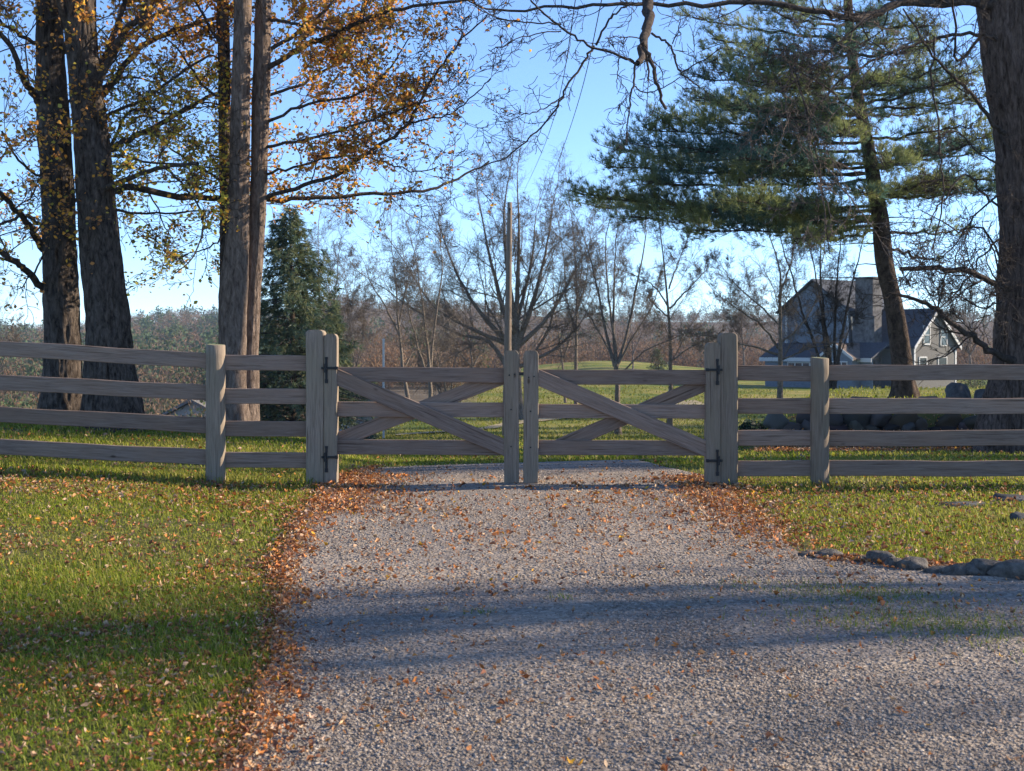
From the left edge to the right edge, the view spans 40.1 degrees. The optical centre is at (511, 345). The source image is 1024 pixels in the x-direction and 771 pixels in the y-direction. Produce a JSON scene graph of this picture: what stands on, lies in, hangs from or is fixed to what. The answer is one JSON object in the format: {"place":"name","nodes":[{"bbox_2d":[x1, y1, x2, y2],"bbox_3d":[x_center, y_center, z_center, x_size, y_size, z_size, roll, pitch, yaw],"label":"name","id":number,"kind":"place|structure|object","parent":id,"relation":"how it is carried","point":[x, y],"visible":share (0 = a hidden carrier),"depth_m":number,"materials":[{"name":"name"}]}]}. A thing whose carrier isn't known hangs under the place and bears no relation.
{"place":"outdoors","nodes":[
{"label":"outdoors","id":0,"kind":"place"},
{"bbox_2d":[0,0,998,328],"label":"sky","id":1,"kind":"structure","parent":0,"point":[599,92],"materials":[{"name":"blue"}]},
{"bbox_2d":[0,305,1023,770],"bbox_3d":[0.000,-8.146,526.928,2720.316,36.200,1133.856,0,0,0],"label":"ground","id":2,"kind":"structure","parent":0,"point":[582,365],"depth_m":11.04,"materials":[{"name":"green plant"}]},
{"bbox_2d":[0,263,43,373],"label":"bare tree","id":3,"kind":"object","parent":2,"relation":"on","point":[13,338],"visible":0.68,"depth_m":90.02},
{"bbox_2d":[0,0,207,410],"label":"leafy tree","id":4,"kind":"object","parent":2,"relation":"on","point":[57,247],"visible":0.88,"depth_m":19.72,"materials":[{"name":"brown plant"}]},
{"bbox_2d":[0,330,325,483],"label":"board fence","id":5,"kind":"object","parent":2,"relation":"on","point":[214,456],"visible":0.97,"depth_m":14.00,"materials":[{"name":"grey wood"}]},
{"bbox_2d":[321,334,518,483],"bbox_3d":[-0.910,0.628,13.988,1.963,1.500,0.176,0,0,0],"label":"gate leaf","id":6,"kind":"object","parent":5,"relation":"attached to","point":[387,408],"visible":0.99,"depth_m":13.98,"materials":[{"name":"grey wood"}]},
{"bbox_2d":[160,399,205,417],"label":"shed","id":7,"kind":"structure","parent":2,"relation":"on","point":[185,406],"depth_m":61.99,"materials":[{"name":"grey"}]},
{"bbox_2d":[25,0,501,432],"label":"leafy tree","id":8,"kind":"object","parent":2,"relation":"on","point":[107,314],"visible":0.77,"depth_m":19.29,"materials":[{"name":"brown plant"}]},
{"bbox_2d":[201,203,401,437],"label":"spruce tree","id":9,"kind":"object","parent":2,"relation":"on","point":[296,298],"visible":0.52,"depth_m":41.64,"materials":[{"name":"green plant"}]},
{"bbox_2d":[119,0,531,420],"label":"multi stem tree","id":10,"kind":"object","parent":2,"relation":"on","point":[241,255],"visible":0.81,"depth_m":19.86,"materials":[{"name":"brown plant"}]},
{"bbox_2d":[276,130,378,348],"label":"bare tree","id":11,"kind":"object","parent":2,"relation":"on","point":[348,309],"visible":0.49,"depth_m":79.91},
{"bbox_2d":[323,300,359,429],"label":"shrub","id":12,"kind":"object","parent":2,"relation":"on","point":[342,324],"visible":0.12,"depth_m":46.86,"materials":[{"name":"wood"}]},
{"bbox_2d":[319,240,395,422],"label":"bare tree","id":13,"kind":"object","parent":2,"relation":"on","point":[364,330],"visible":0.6,"depth_m":84.00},
{"bbox_2d":[339,422,375,438],"bbox_3d":[-4.618,2.732,39.946,1.587,1.124,1.400,0,0,-28],"label":"shrub","id":14,"kind":"object","parent":2,"relation":"on","point":[370,437],"visible":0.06,"depth_m":39.93,"materials":[{"name":"green plant"}]},
{"bbox_2d":[382,339,384,438],"bbox_3d":[-3.663,1.326,40.000,0.076,3.082,0.080,0,0,0],"label":"marker pole","id":15,"kind":"object","parent":2,"relation":"on","point":[383,365],"visible":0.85,"depth_m":39.99,"materials":[{"name":"grey wood"}]},
{"bbox_2d":[336,175,464,398],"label":"bare tree","id":16,"kind":"object","parent":2,"relation":"on","point":[406,390],"visible":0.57,"depth_m":79.75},
{"bbox_2d":[362,188,473,397],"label":"bare tree","id":17,"kind":"object","parent":2,"relation":"on","point":[410,283],"visible":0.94,"depth_m":65.52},
{"bbox_2d":[410,284,488,401],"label":"bare tree","id":18,"kind":"object","parent":2,"relation":"on","point":[465,343],"visible":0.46,"depth_m":69.63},
{"bbox_2d":[434,251,504,366],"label":"bare tree","id":19,"kind":"object","parent":2,"relation":"on","point":[472,332],"visible":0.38,"depth_m":110.58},
{"bbox_2d":[330,73,632,418],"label":"bare tree","id":20,"kind":"object","parent":2,"relation":"on","point":[518,341],"visible":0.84,"depth_m":71.85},
{"bbox_2d":[0,291,994,419],"bbox_3d":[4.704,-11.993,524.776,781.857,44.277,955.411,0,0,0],"label":"wooded hillside","id":21,"kind":"structure","parent":2,"relation":"on","point":[175,336],"depth_m":255.11,"materials":[{"name":"brown plant"}]},
{"bbox_2d":[502,202,511,434],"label":"utility pole","id":22,"kind":"object","parent":2,"relation":"on","point":[508,316],"visible":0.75,"depth_m":44.92,"materials":[{"name":"brown wood"}]},
{"bbox_2d":[525,0,575,187],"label":"overhead wire","id":23,"kind":"object","parent":22,"relation":"attached to","point":[562,83],"visible":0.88,"depth_m":27.32,"materials":[{"name":"grey"}]},
{"bbox_2d":[532,0,601,226],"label":"overhead wire","id":24,"kind":"object","parent":22,"relation":"attached to","point":[578,100],"visible":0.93,"depth_m":27.70,"materials":[{"name":"grey"}]},
{"bbox_2d":[0,414,1023,770],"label":"fallen leaves","id":25,"kind":"object","parent":2,"relation":"on","point":[330,500],"visible":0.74,"depth_m":8.71,"materials":[{"name":"orange plant"}]},
{"bbox_2d":[496,209,598,402],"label":"bare tree","id":26,"kind":"object","parent":2,"relation":"on","point":[565,398],"visible":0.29,"depth_m":89.75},
{"bbox_2d":[531,145,637,403],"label":"bare tree","id":27,"kind":"object","parent":2,"relation":"on","point":[581,296],"visible":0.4,"depth_m":77.95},
{"bbox_2d":[601,247,685,369],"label":"bare tree","id":28,"kind":"object","parent":2,"relation":"on","point":[645,321],"visible":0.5,"depth_m":129.97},
{"bbox_2d":[549,166,746,434],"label":"bare tree","id":29,"kind":"object","parent":2,"relation":"on","point":[616,359],"visible":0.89,"depth_m":47.13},
{"bbox_2d":[647,347,667,369],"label":"spruce tree","id":30,"kind":"object","parent":2,"relation":"on","point":[662,362],"visible":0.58,"depth_m":139.96,"materials":[{"name":"green plant"}]},
{"bbox_2d":[607,138,750,425],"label":"bare tree","id":31,"kind":"object","parent":2,"relation":"on","point":[668,315],"visible":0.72,"depth_m":50.03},
{"bbox_2d":[688,253,777,364],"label":"bare tree","id":32,"kind":"object","parent":2,"relation":"on","point":[742,318],"visible":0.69,"depth_m":150.06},
{"bbox_2d":[445,0,1023,453],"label":"bare tree","id":33,"kind":"object","parent":2,"relation":"on","point":[999,34],"visible":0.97,"depth_m":20.77,"materials":[{"name":"brown plant"}]},
{"bbox_2d":[654,180,849,397],"bbox_3d":[7.030,-1.825,40.154,4.465,7.630,4.190,0,0,38],"label":"bare tree","id":34,"kind":"object","parent":2,"relation":"on","point":[779,346],"visible":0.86,"depth_m":39.83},
{"bbox_2d":[738,416,767,429],"bbox_3d":[4.518,1.605,25.992,0.807,0.608,0.836,0,0,26],"label":"shrub","id":35,"kind":"object","parent":2,"relation":"on","point":[747,424],"visible":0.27,"depth_m":25.88,"materials":[{"name":"green plant"}]},
{"bbox_2d":[555,0,995,397],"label":"pine tree","id":36,"kind":"object","parent":2,"relation":"on","point":[743,208],"visible":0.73,"depth_m":28.74,"materials":[{"name":"green plant"}]},
{"bbox_2d":[740,169,893,389],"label":"bare tree","id":37,"kind":"object","parent":2,"relation":"on","point":[836,305],"visible":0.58,"depth_m":42.92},
{"bbox_2d":[759,276,961,388],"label":"farmhouse","id":38,"kind":"object","parent":2,"relation":"on","point":[870,338],"visible":0.45,"depth_m":122.61,"materials":[{"name":"grey wood"}]},
{"bbox_2d":[787,362,809,365],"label":"window","id":39,"kind":"structure","parent":38,"relation":"in","point":[789,363],"depth_m":125.00,"materials":[{"name":"white glass"}]},
{"bbox_2d":[832,361,847,364],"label":"window","id":40,"kind":"structure","parent":38,"relation":"in","point":[841,362],"depth_m":119.98,"materials":[{"name":"white glass"}]},
{"bbox_2d":[919,357,926,364],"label":"window","id":41,"kind":"structure","parent":38,"relation":"in","point":[920,358],"depth_m":120.77,"materials":[{"name":"white glass"}]},
{"bbox_2d":[923,325,930,344],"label":"window","id":42,"kind":"structure","parent":38,"relation":"in","point":[927,338],"depth_m":121.24,"materials":[{"name":"white glass"}]},
{"bbox_2d":[938,356,946,364],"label":"window","id":43,"kind":"structure","parent":38,"relation":"in","point":[941,361],"depth_m":122.70,"materials":[{"name":"white glass"}]},
{"bbox_2d":[940,327,946,346],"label":"window","id":44,"kind":"structure","parent":38,"relation":"in","point":[944,336],"depth_m":122.79,"materials":[{"name":"white glass"}]},
{"bbox_2d":[850,396,872,397],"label":"boulder","id":45,"kind":"object","parent":2,"relation":"on","point":[859,397],"visible":0.12,"depth_m":25.39,"materials":[{"name":"stone"}]},
{"bbox_2d":[763,414,976,450],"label":"stone wall","id":46,"kind":"structure","parent":2,"relation":"on","point":[898,422],"depth_m":24.16,"materials":[{"name":"grey stone"}]},
{"bbox_2d":[717,333,1023,487],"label":"board fence","id":47,"kind":"object","parent":2,"relation":"on","point":[819,406],"visible":0.94,"depth_m":14.00,"materials":[{"name":"grey wood"}]},
{"bbox_2d":[519,343,722,483],"bbox_3d":[1.065,0.676,13.988,2.047,1.422,0.176,0,0,0],"label":"gate leaf","id":48,"kind":"object","parent":47,"relation":"attached to","point":[643,416],"visible":0.98,"depth_m":13.98,"materials":[{"name":"grey wood"}]},
{"bbox_2d":[897,446,929,451],"bbox_3d":[6.555,1.661,23.239,0.683,0.493,0.685,0,0,-45],"label":"shrub","id":49,"kind":"object","parent":2,"relation":"on","point":[917,447],"visible":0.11,"depth_m":23.05,"materials":[{"name":"green plant"}]},
{"bbox_2d":[918,396,937,397],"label":"boulder","id":50,"kind":"object","parent":2,"relation":"on","point":[928,397],"visible":0.18,"depth_m":25.30,"materials":[{"name":"stone"}]},
{"bbox_2d":[907,253,996,363],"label":"bare tree","id":51,"kind":"object","parent":2,"relation":"on","point":[965,327],"visible":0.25,"depth_m":154.94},
{"bbox_2d":[945,382,970,397],"bbox_3d":[8.117,0.958,25.507,0.475,0.600,0.576,0,0,16],"label":"boulder","id":52,"kind":"object","parent":2,"relation":"on","point":[956,390],"visible":0.48,"depth_m":25.33,"materials":[{"name":"stone"}]},
{"bbox_2d":[936,501,986,507],"bbox_3d":[3.958,1.398,12.308,0.484,0.064,0.390,0,0,11],"label":"lawn rock","id":53,"kind":"object","parent":2,"relation":"on","point":[966,504],"visible":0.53,"depth_m":12.26,"materials":[{"name":"stone"}]},
{"bbox_2d":[956,380,986,387],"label":"shrub","id":54,"kind":"object","parent":2,"relation":"on","point":[973,385],"visible":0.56,"depth_m":117.65,"materials":[{"name":"green plant"}]},
{"bbox_2d":[974,388,984,397],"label":"boulder","id":55,"kind":"object","parent":2,"relation":"on","point":[978,393],"visible":0.16,"depth_m":26.13,"materials":[{"name":"stone"}]},
{"bbox_2d":[993,493,1023,502],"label":"lawn rock","id":56,"kind":"object","parent":2,"relation":"on","point":[1002,496],"visible":0.45,"depth_m":12.63,"materials":[{"name":"stone"}]},
{"bbox_2d":[1009,511,1023,522],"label":"lawn rock","id":57,"kind":"object","parent":2,"relation":"on","point":[1017,514],"visible":0.34,"depth_m":10.99,"materials":[{"name":"stone"}]},
{"bbox_2d":[396,400,703,434],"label":"path","id":58,"kind":"structure","parent":0,"point":[544,419],"depth_m":67.34,"materials":[{"name":"grey gravel"}]},
{"bbox_2d":[231,459,1023,770],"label":"driveway","id":59,"kind":"structure","parent":0,"point":[508,617],"depth_m":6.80,"materials":[{"name":"grey gravel"}]},
{"bbox_2d":[464,569,1023,663],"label":"weeds","id":60,"kind":"object","parent":59,"relation":"on","point":[925,618],"visible":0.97,"depth_m":7.12,"materials":[{"name":"green plant"}]},
{"bbox_2d":[798,549,817,555],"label":"edging stone","id":61,"kind":"object","parent":59,"relation":"on","point":[803,553],"visible":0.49,"depth_m":9.23,"materials":[{"name":"grey stone"}]},
{"bbox_2d":[814,548,843,558],"bbox_3d":[2.074,1.375,9.184,0.200,0.095,0.150,0,0,-3],"label":"edging stone","id":62,"kind":"object","parent":59,"relation":"on","point":[826,551],"visible":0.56,"depth_m":9.13,"materials":[{"name":"grey stone"}]},
{"bbox_2d":[866,550,895,563],"bbox_3d":[2.357,1.369,8.966,0.187,0.115,0.139,0,0,0],"label":"edging stone","id":63,"kind":"object","parent":59,"relation":"on","point":[872,555],"visible":0.59,"depth_m":8.92,"materials":[{"name":"grey stone"}]},
{"bbox_2d":[883,557,901,567],"bbox_3d":[2.406,1.374,8.825,0.135,0.091,0.104,0,0,-4],"label":"edging stone","id":64,"kind":"object","parent":59,"relation":"on","point":[891,561],"visible":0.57,"depth_m":8.78,"materials":[{"name":"grey stone"}]},
{"bbox_2d":[896,556,927,569],"bbox_3d":[2.498,1.369,8.756,0.202,0.104,0.156,0,0,14],"label":"edging stone","id":65,"kind":"object","parent":59,"relation":"on","point":[913,563],"visible":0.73,"depth_m":8.70,"materials":[{"name":"grey stone"}]},
{"bbox_2d":[923,565,945,573],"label":"edging stone","id":66,"kind":"object","parent":59,"relation":"on","point":[934,569],"visible":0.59,"depth_m":8.57,"materials":[{"name":"grey stone"}]},
{"bbox_2d":[941,562,987,575],"bbox_3d":[2.749,1.371,8.525,0.262,0.116,0.202,0,0,-6],"label":"edging stone","id":67,"kind":"object","parent":59,"relation":"on","point":[965,569],"visible":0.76,"depth_m":8.45,"materials":[{"name":"grey stone"}]},
{"bbox_2d":[971,558,1001,571],"bbox_3d":[2.897,1.360,8.518,0.229,0.145,0.156,0,0,-13],"label":"edging stone","id":68,"kind":"object","parent":59,"relation":"on","point":[984,565],"visible":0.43,"depth_m":8.45,"materials":[{"name":"grey stone"}]},
{"bbox_2d":[987,559,1023,579],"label":"edging stone","id":69,"kind":"object","parent":59,"relation":"on","point":[1011,568],"visible":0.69,"depth_m":8.35,"materials":[{"name":"grey stone"}]}
]}

